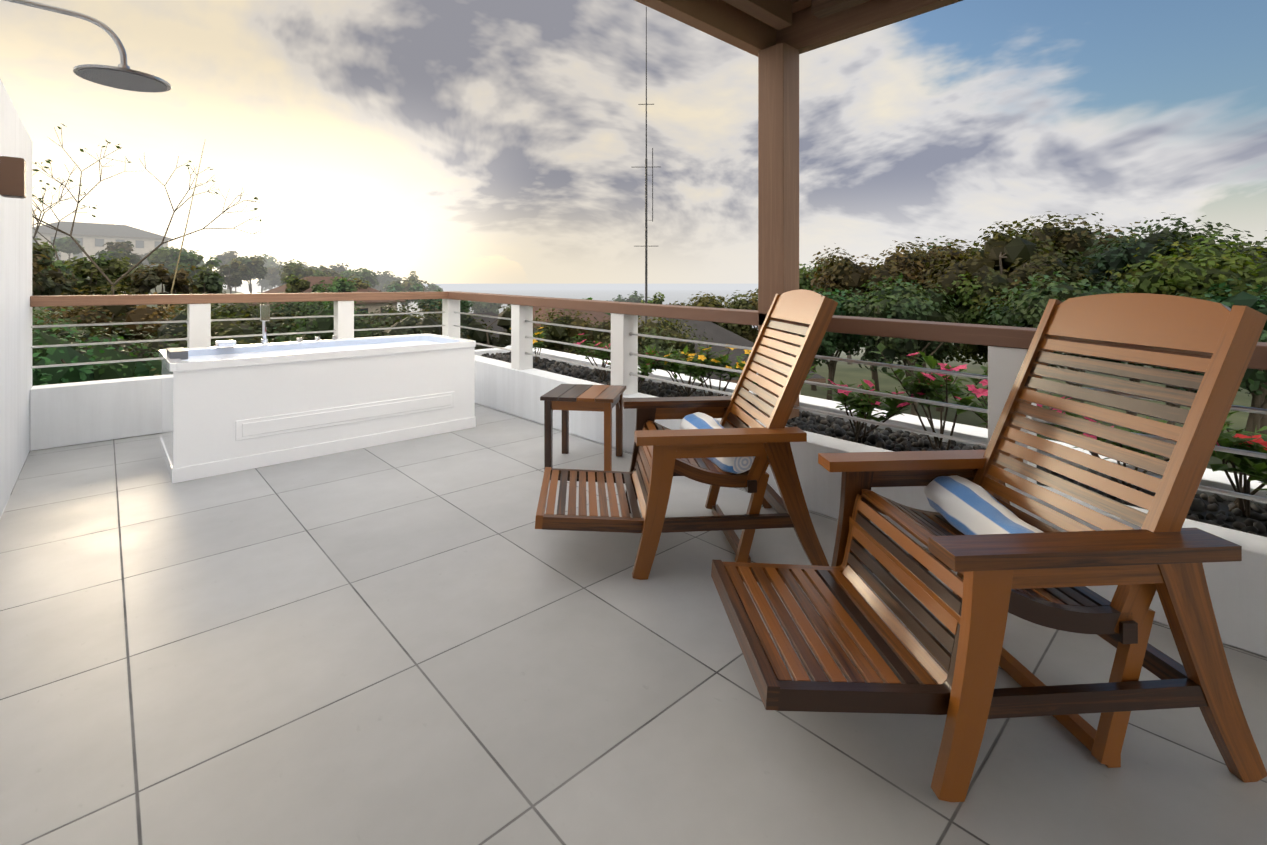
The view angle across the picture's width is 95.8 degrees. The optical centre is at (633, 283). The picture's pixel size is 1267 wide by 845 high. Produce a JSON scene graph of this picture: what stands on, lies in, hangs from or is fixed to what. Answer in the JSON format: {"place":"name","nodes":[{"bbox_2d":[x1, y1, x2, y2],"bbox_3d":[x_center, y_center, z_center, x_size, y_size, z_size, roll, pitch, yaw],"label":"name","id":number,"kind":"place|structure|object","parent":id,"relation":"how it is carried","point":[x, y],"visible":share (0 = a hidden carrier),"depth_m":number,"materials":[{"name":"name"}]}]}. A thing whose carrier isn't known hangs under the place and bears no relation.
{"place":"outdoors","nodes":[
{"label":"outdoors","id":0,"kind":"place"},
{"bbox_2d":[32,221,171,262],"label":"hill house","id":1,"kind":"structure","parent":0,"point":[93,238],"depth_m":116.84,"materials":[{"name":"paint"}]},
{"bbox_2d":[223,284,757,327],"bbox_3d":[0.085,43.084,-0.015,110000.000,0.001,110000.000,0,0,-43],"label":"sea water","id":2,"kind":"structure","parent":0,"point":[679,293],"depth_m":3345.59,"materials":[{"name":"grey liquid"}]},
{"bbox_2d":[0,0,1266,283],"label":"sky","id":3,"kind":"structure","parent":0,"point":[443,141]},
{"bbox_2d":[30,355,1266,656],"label":"parapet wall","id":4,"kind":"structure","parent":0,"point":[80,413],"depth_m":3.70,"materials":[{"name":"white paint"}]},
{"bbox_2d":[30,291,1266,502],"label":"railing","id":5,"kind":"object","parent":4,"relation":"on","point":[1008,347],"visible":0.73,"depth_m":3.74,"materials":[{"name":"brown wood"}]},
{"bbox_2d":[635,0,962,418],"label":"pergola","id":6,"kind":"object","parent":4,"relation":"on","point":[776,37],"depth_m":2.86,"materials":[{"name":"brown wood"}]},
{"bbox_2d":[32,277,1266,473],"bbox_3d":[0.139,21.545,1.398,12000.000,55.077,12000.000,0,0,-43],"label":"lawn","id":7,"kind":"structure","parent":0,"point":[847,374],"depth_m":44.71,"materials":[{"name":"green plant"}]},
{"bbox_2d":[32,248,53,294],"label":"hill tree","id":8,"kind":"object","parent":7,"relation":"on","point":[39,268],"visible":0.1,"depth_m":34.54,"materials":[{"name":"green plant"}]},
{"bbox_2d":[32,307,62,327],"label":"tree","id":9,"kind":"object","parent":7,"relation":"on","point":[33,311],"visible":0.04,"depth_m":15.21,"materials":[{"name":"green plant"}]},
{"bbox_2d":[34,260,79,317],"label":"hill tree","id":10,"kind":"object","parent":7,"relation":"on","point":[59,264],"visible":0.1,"depth_m":45.59,"materials":[{"name":"green plant"}]},
{"bbox_2d":[40,241,75,309],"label":"hill tree","id":11,"kind":"object","parent":7,"relation":"on","point":[67,271],"visible":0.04,"depth_m":52.22,"materials":[{"name":"green plant"}]},
{"bbox_2d":[32,238,86,295],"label":"hill tree","id":12,"kind":"object","parent":7,"relation":"on","point":[54,282],"visible":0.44,"depth_m":37.53,"materials":[{"name":"green plant"}]},
{"bbox_2d":[32,173,96,261],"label":"bare tree","id":13,"kind":"object","parent":7,"relation":"on","point":[38,208],"visible":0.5,"depth_m":49.54,"materials":[{"name":"brown plant"}]},
{"bbox_2d":[52,236,83,259],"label":"hill tree","id":14,"kind":"object","parent":7,"relation":"on","point":[67,245],"visible":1,"depth_m":77.64,"materials":[{"name":"green plant"}]},
{"bbox_2d":[32,306,125,343],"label":"tree","id":15,"kind":"object","parent":7,"relation":"on","point":[62,334],"visible":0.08,"depth_m":12.50,"materials":[{"name":"green plant"}]},
{"bbox_2d":[63,251,136,294],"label":"hill tree","id":16,"kind":"object","parent":7,"relation":"on","point":[111,269],"visible":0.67,"depth_m":43.32,"materials":[{"name":"green plant"}]},
{"bbox_2d":[32,282,186,342],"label":"tree","id":17,"kind":"object","parent":7,"relation":"on","point":[139,313],"visible":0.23,"depth_m":19.08,"materials":[{"name":"green plant"}]},
{"bbox_2d":[11,307,225,492],"bbox_3d":[-9.826,3.796,9.797,3.672,7.407,5.270,0,0,-9],"label":"hedge","id":18,"kind":"object","parent":7,"relation":"on","point":[66,374],"visible":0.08,"depth_m":9.11,"materials":[{"name":"green plant"}]},
{"bbox_2d":[96,248,142,293],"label":"tree","id":19,"kind":"object","parent":7,"relation":"on","point":[133,258],"visible":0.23,"depth_m":62.41,"materials":[{"name":"green plant"}]},
{"bbox_2d":[103,241,141,260],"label":"hill tree","id":20,"kind":"object","parent":7,"relation":"on","point":[127,246],"visible":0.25,"depth_m":70.08,"materials":[{"name":"green plant"}]},
{"bbox_2d":[125,264,156,305],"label":"hill tree","id":21,"kind":"object","parent":7,"relation":"on","point":[134,269],"visible":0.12,"depth_m":57.36,"materials":[{"name":"green plant"}]},
{"bbox_2d":[140,253,153,266],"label":"hill tree","id":22,"kind":"object","parent":7,"relation":"on","point":[145,261],"visible":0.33,"depth_m":101.55,"materials":[{"name":"green plant"}]},
{"bbox_2d":[32,124,265,294],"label":"bare tree","id":23,"kind":"object","parent":7,"relation":"on","point":[91,259],"visible":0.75,"depth_m":40.43,"materials":[{"name":"brown plant"}]},
{"bbox_2d":[51,304,260,364],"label":"tree","id":24,"kind":"object","parent":7,"relation":"on","point":[167,330],"visible":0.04,"depth_m":11.80,"materials":[{"name":"green plant"}]},
{"bbox_2d":[123,259,198,311],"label":"hill tree","id":25,"kind":"object","parent":7,"relation":"on","point":[148,279],"visible":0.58,"depth_m":44.81,"materials":[{"name":"green plant"}]},
{"bbox_2d":[147,246,197,268],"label":"tree","id":26,"kind":"object","parent":7,"relation":"on","point":[157,256],"visible":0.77,"depth_m":70.18,"materials":[{"name":"green plant"}]},
{"bbox_2d":[166,142,204,312],"bbox_3d":[-28.673,-1.426,36.059,0.150,15.774,2.777,0,0,44],"label":"bamboo pole","id":27,"kind":"object","parent":7,"relation":"on","point":[184,234],"visible":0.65,"depth_m":36.22,"materials":[{"name":"brown wood"}]},
{"bbox_2d":[168,250,223,281],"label":"hill tree","id":28,"kind":"object","parent":7,"relation":"on","point":[186,260],"visible":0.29,"depth_m":62.80,"materials":[{"name":"green plant"}]},
{"bbox_2d":[186,264,226,306],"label":"hill tree","id":29,"kind":"object","parent":7,"relation":"on","point":[209,283],"visible":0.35,"depth_m":49.03,"materials":[{"name":"green plant"}]},
{"bbox_2d":[133,303,308,375],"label":"tree","id":30,"kind":"object","parent":7,"relation":"on","point":[226,328],"visible":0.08,"depth_m":12.45,"materials":[{"name":"green plant"}]},
{"bbox_2d":[211,251,239,289],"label":"hill tree","id":31,"kind":"object","parent":7,"relation":"on","point":[226,257],"visible":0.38,"depth_m":104.65,"materials":[{"name":"green plant"}]},
{"bbox_2d":[161,289,300,342],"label":"tree","id":32,"kind":"object","parent":7,"relation":"on","point":[273,323],"visible":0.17,"depth_m":22.80,"materials":[{"name":"green plant"}]},
{"bbox_2d":[214,258,253,305],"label":"hill tree","id":33,"kind":"object","parent":7,"relation":"on","point":[236,272],"visible":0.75,"depth_m":72.62,"materials":[{"name":"green plant"}]},
{"bbox_2d":[227,255,267,292],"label":"hill tree","id":34,"kind":"object","parent":7,"relation":"on","point":[254,264],"visible":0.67,"depth_m":78.43,"materials":[{"name":"green plant"}]},
{"bbox_2d":[255,264,272,292],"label":"hill tree","id":35,"kind":"object","parent":7,"relation":"on","point":[263,283],"visible":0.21,"depth_m":120.37,"materials":[{"name":"plant"}]},
{"bbox_2d":[252,254,281,290],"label":"hill tree","id":36,"kind":"object","parent":7,"relation":"on","point":[269,260],"visible":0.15,"depth_m":132.93,"materials":[{"name":"green plant"}]},
{"bbox_2d":[265,267,284,286],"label":"hill tree","id":37,"kind":"object","parent":7,"relation":"on","point":[273,278],"visible":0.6,"depth_m":104.55,"materials":[{"name":"green plant"}]},
{"bbox_2d":[268,260,314,276],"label":"hill tree","id":38,"kind":"object","parent":7,"relation":"on","point":[280,265],"visible":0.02,"depth_m":119.25,"materials":[{"name":"green plant"}]},
{"bbox_2d":[278,259,331,284],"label":"hill tree","id":39,"kind":"object","parent":7,"relation":"on","point":[295,269],"visible":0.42,"depth_m":72.62,"materials":[{"name":"green plant"}]},
{"bbox_2d":[280,273,339,308],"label":"hill tree","id":40,"kind":"object","parent":7,"relation":"on","point":[296,285],"visible":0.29,"depth_m":55.23,"materials":[{"name":"green plant"}]},
{"bbox_2d":[252,289,371,342],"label":"tree","id":41,"kind":"object","parent":7,"relation":"on","point":[290,309],"visible":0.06,"depth_m":24.91,"materials":[{"name":"green plant"}]},
{"bbox_2d":[233,276,405,320],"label":"tree","id":42,"kind":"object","parent":7,"relation":"on","point":[374,305],"depth_m":60.97,"materials":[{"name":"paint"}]},
{"bbox_2d":[260,282,392,342],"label":"tree","id":43,"kind":"object","parent":7,"relation":"on","point":[321,324],"visible":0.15,"depth_m":14.95,"materials":[{"name":"green plant"}]},
{"bbox_2d":[316,265,339,276],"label":"hill tree","id":44,"kind":"object","parent":7,"relation":"on","point":[324,269],"visible":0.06,"depth_m":80.95,"materials":[{"name":"green plant"}]},
{"bbox_2d":[329,262,348,273],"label":"hill tree","id":45,"kind":"object","parent":7,"relation":"on","point":[341,268],"visible":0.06,"depth_m":109.74,"materials":[{"name":"green plant"}]},
{"bbox_2d":[320,275,359,292],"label":"hill tree","id":46,"kind":"object","parent":7,"relation":"on","point":[338,283],"visible":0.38,"depth_m":59.40,"materials":[{"name":"green plant"}]},
{"bbox_2d":[347,274,371,286],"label":"hill tree","id":47,"kind":"object","parent":7,"relation":"on","point":[362,279],"visible":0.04,"depth_m":82.30,"materials":[{"name":"green plant"}]},
{"bbox_2d":[340,268,379,287],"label":"hill tree","id":48,"kind":"object","parent":7,"relation":"on","point":[365,273],"visible":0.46,"depth_m":89.17,"materials":[{"name":"green plant"}]},
{"bbox_2d":[349,275,382,291],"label":"hill tree","id":49,"kind":"object","parent":7,"relation":"on","point":[360,283],"visible":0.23,"depth_m":63.19,"materials":[{"name":"green plant"}]},
{"bbox_2d":[371,271,401,291],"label":"hill tree","id":50,"kind":"object","parent":7,"relation":"on","point":[384,278],"visible":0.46,"depth_m":122.08,"materials":[{"name":"green plant"}]},
{"bbox_2d":[358,302,441,335],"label":"tree","id":51,"kind":"object","parent":7,"relation":"on","point":[380,319],"visible":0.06,"depth_m":23.90,"materials":[{"name":"green plant"}]},
{"bbox_2d":[387,282,422,312],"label":"hill tree","id":52,"kind":"object","parent":7,"relation":"on","point":[399,288],"visible":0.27,"depth_m":83.50,"materials":[{"name":"green plant"}]},
{"bbox_2d":[385,277,424,311],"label":"hill tree","id":53,"kind":"object","parent":7,"relation":"on","point":[407,283],"visible":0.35,"depth_m":91.37,"materials":[{"name":"green plant"}]},
{"bbox_2d":[382,271,431,305],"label":"hill tree","id":54,"kind":"object","parent":7,"relation":"on","point":[412,277],"visible":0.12,"depth_m":108.13,"materials":[{"name":"green plant"}]},
{"bbox_2d":[361,299,470,338],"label":"tree","id":55,"kind":"object","parent":7,"relation":"on","point":[413,320],"visible":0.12,"depth_m":15.55,"materials":[{"name":"green plant"}]},
{"bbox_2d":[414,289,441,317],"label":"hill tree","id":56,"kind":"object","parent":7,"relation":"on","point":[430,302],"visible":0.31,"depth_m":62.99,"materials":[{"name":"green plant"}]},
{"bbox_2d":[425,283,442,291],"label":"hill tree","id":57,"kind":"object","parent":7,"relation":"on","point":[433,287],"visible":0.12,"depth_m":111.45,"materials":[{"name":"green plant"}]},
{"bbox_2d":[435,299,474,315],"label":"tree","id":58,"kind":"object","parent":7,"relation":"on","point":[464,304],"visible":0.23,"depth_m":58.36,"materials":[{"name":"green plant"}]},
{"bbox_2d":[469,301,502,313],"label":"tree","id":59,"kind":"object","parent":7,"relation":"on","point":[480,307],"visible":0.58,"depth_m":90.70,"materials":[{"name":"green plant"}]},
{"bbox_2d":[460,303,535,349],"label":"tree","id":60,"kind":"object","parent":7,"relation":"on","point":[485,337],"visible":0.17,"depth_m":23.33,"materials":[{"name":"green plant"}]},
{"bbox_2d":[460,312,538,338],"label":"neighbour house","id":61,"kind":"structure","parent":7,"relation":"on","point":[494,325],"depth_m":31.31,"materials":[{"name":"paint"}]},
{"bbox_2d":[533,308,610,354],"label":"tree","id":62,"kind":"object","parent":7,"relation":"on","point":[562,334],"visible":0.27,"depth_m":21.18,"materials":[{"name":"green plant"}]},
{"bbox_2d":[533,306,610,327],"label":"neighbour house","id":63,"kind":"structure","parent":7,"relation":"on","point":[598,316],"depth_m":37.21,"materials":[{"name":"paint"}]},
{"bbox_2d":[606,291,644,316],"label":"tree","id":64,"kind":"object","parent":7,"relation":"on","point":[634,298],"visible":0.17,"depth_m":89.04,"materials":[{"name":"green plant"}]},
{"bbox_2d":[566,316,712,372],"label":"tree","id":65,"kind":"object","parent":7,"relation":"on","point":[661,328],"visible":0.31,"depth_m":19.56,"materials":[{"name":"green plant"}]},
{"bbox_2d":[638,7,653,322],"bbox_3d":[0.469,-1.206,20.981,1.088,17.836,0.100,0,0,-2],"label":"antenna mast","id":66,"kind":"object","parent":7,"relation":"on","point":[646,297],"visible":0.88,"depth_m":20.95,"materials":[{"name":"grey metal"}]},
{"bbox_2d":[638,292,671,316],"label":"tree","id":67,"kind":"object","parent":7,"relation":"on","point":[656,300],"visible":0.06,"depth_m":65.89,"materials":[{"name":"green plant"}]},
{"bbox_2d":[669,291,731,325],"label":"tree","id":68,"kind":"object","parent":7,"relation":"on","point":[707,301],"visible":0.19,"depth_m":36.60,"materials":[{"name":"green plant"}]},
{"bbox_2d":[638,304,825,394],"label":"neighbour house","id":69,"kind":"structure","parent":7,"relation":"on","point":[710,331],"depth_m":23.17,"materials":[{"name":"paint"}]},
{"bbox_2d":[718,290,757,342],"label":"tree","id":70,"kind":"object","parent":7,"relation":"on","point":[749,332],"visible":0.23,"depth_m":34.25,"materials":[{"name":"green plant"}]},
{"bbox_2d":[799,257,828,390],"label":"tree","id":71,"kind":"object","parent":7,"relation":"on","point":[804,283],"visible":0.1,"depth_m":41.99,"materials":[{"name":"green plant"}]},
{"bbox_2d":[799,283,868,400],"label":"tree","id":72,"kind":"object","parent":7,"relation":"on","point":[832,343],"visible":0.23,"depth_m":30.67,"materials":[{"name":"green plant"}]},
{"bbox_2d":[847,265,876,364],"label":"tree","id":73,"kind":"object","parent":7,"relation":"on","point":[849,357],"depth_m":65.32,"materials":[{"name":"green plant"}]},
{"bbox_2d":[806,237,936,408],"bbox_3d":[14.874,2.790,35.327,8.493,11.230,6.425,0,0,-6],"label":"tree","id":74,"kind":"object","parent":7,"relation":"on","point":[844,273],"visible":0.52,"depth_m":34.22,"materials":[{"name":"green plant"}]},
{"bbox_2d":[840,273,967,415],"bbox_3d":[13.471,3.889,27.884,6.181,8.792,5.181,0,0,6],"label":"tree","id":75,"kind":"object","parent":7,"relation":"on","point":[908,301],"visible":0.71,"depth_m":27.38,"materials":[{"name":"green plant"}]},
{"bbox_2d":[903,236,950,253],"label":"tree","id":76,"kind":"object","parent":7,"relation":"on","point":[929,247],"depth_m":67.08,"materials":[{"name":"green plant"}]},
{"bbox_2d":[866,233,992,411],"bbox_3d":[19.400,2.763,36.840,9.060,11.687,9.039,0,0,-11],"label":"tree","id":77,"kind":"object","parent":7,"relation":"on","point":[950,250],"visible":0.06,"depth_m":35.01,"materials":[{"name":"green plant"}]},
{"bbox_2d":[943,273,1004,428],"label":"tree","id":78,"kind":"object","parent":7,"relation":"on","point":[968,309],"visible":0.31,"depth_m":28.78,"materials":[{"name":"green plant"}]},
{"bbox_2d":[916,220,1098,325],"bbox_3d":[19.443,2.549,30.398,7.888,12.048,9.340,0,0,28],"label":"tree","id":79,"kind":"object","parent":7,"relation":"on","point":[1001,260],"visible":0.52,"depth_m":29.37,"materials":[{"name":"green plant"}]},
{"bbox_2d":[977,271,1151,418],"bbox_3d":[18.770,3.962,24.807,6.765,8.968,6.148,0,0,10],"label":"tree","id":80,"kind":"object","parent":7,"relation":"on","point":[1026,308],"visible":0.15,"depth_m":23.73,"materials":[{"name":"green plant"}]},
{"bbox_2d":[997,211,1145,369],"bbox_3d":[26.765,2.138,35.451,9.377,13.378,8.377,0,0,29],"label":"tree","id":81,"kind":"object","parent":7,"relation":"on","point":[1078,238],"visible":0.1,"depth_m":34.26,"materials":[{"name":"green plant"}]},
{"bbox_2d":[1111,288,1189,459],"bbox_3d":[22.800,4.385,23.952,7.183,8.353,6.567,0,0,1],"label":"tree","id":82,"kind":"object","parent":7,"relation":"on","point":[1172,405],"depth_m":23.95,"materials":[{"name":"green plant"}]},
{"bbox_2d":[1067,212,1260,431],"bbox_3d":[25.366,2.655,27.919,7.965,12.151,7.699,0,0,-43],"label":"tree","id":83,"kind":"object","parent":7,"relation":"on","point":[1124,252],"visible":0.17,"depth_m":26.88,"materials":[{"name":"green plant"}]},
{"bbox_2d":[1097,231,1266,391],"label":"tree","id":84,"kind":"object","parent":7,"relation":"on","point":[1201,272],"visible":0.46,"depth_m":22.96,"materials":[{"name":"green plant"}]},
{"bbox_2d":[1151,278,1266,475],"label":"tree","id":85,"kind":"object","parent":7,"relation":"on","point":[1255,380],"visible":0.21,"depth_m":20.25,"materials":[{"name":"green plant"}]},
{"bbox_2d":[1224,230,1266,434],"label":"tree","id":86,"kind":"object","parent":7,"relation":"on","point":[1263,421],"visible":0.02,"depth_m":27.03,"materials":[{"name":"green plant"}]},
{"bbox_3d":[0.275,4.986,1.237,3.170,7.200,9.570,0,0,-43],"label":"building wall","id":87,"kind":"object","parent":7,"relation":"on","visible":0},
{"bbox_2d":[0,403,1266,844],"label":"terrace floor","id":88,"kind":"structure","parent":87,"relation":"on","point":[436,639],"depth_m":1.52,"materials":[{"name":"tile"}]},
{"bbox_2d":[0,0,170,517],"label":"wall","id":89,"kind":"structure","parent":88,"relation":"on","point":[15,295],"depth_m":2.92,"materials":[{"name":"white paint"}]},
{"bbox_2d":[0,156,25,198],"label":"wall sconce","id":90,"kind":"object","parent":89,"relation":"attached to","point":[12,177],"depth_m":2.47,"materials":[{"name":"brown"}]},
{"bbox_2d":[159,305,475,483],"bbox_3d":[-2.131,0.619,4.011,1.800,0.930,0.880,0,0,-43],"label":"bathtub","id":91,"kind":"object","parent":88,"relation":"on","point":[229,406],"visible":1,"depth_m":3.60,"materials":[{"name":"white plastic"}]},
{"bbox_2d":[540,384,625,470],"bbox_3d":[-0.290,0.866,3.446,0.427,0.435,0.430,0,0,9],"label":"side table","id":92,"kind":"object","parent":88,"relation":"on","point":[566,398],"visible":0.92,"depth_m":3.29,"materials":[{"name":"brown wood"}]},
{"bbox_2d":[535,289,837,579],"bbox_3d":[0.188,0.561,2.423,1.153,1.068,0.704,0,0,-5],"label":"lounge chair","id":93,"kind":"object","parent":88,"relation":"on","point":[731,449],"visible":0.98,"depth_m":2.18,"materials":[{"name":"brown wood"}]},
{"bbox_2d":[711,293,1266,801],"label":"lounge chair","id":94,"kind":"object","parent":88,"relation":"on","point":[989,545],"visible":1,"depth_m":1.33,"materials":[{"name":"brown wood"}]},
{"bbox_2d":[475,346,1266,507],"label":"planter wall","id":95,"kind":"structure","parent":87,"relation":"on","point":[1216,479],"depth_m":3.18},
{"bbox_2d":[480,327,1266,536],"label":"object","id":96,"kind":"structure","parent":0,"point":[1244,515],"depth_m":2.82,"materials":[{"name":"green plant"}]}
]}

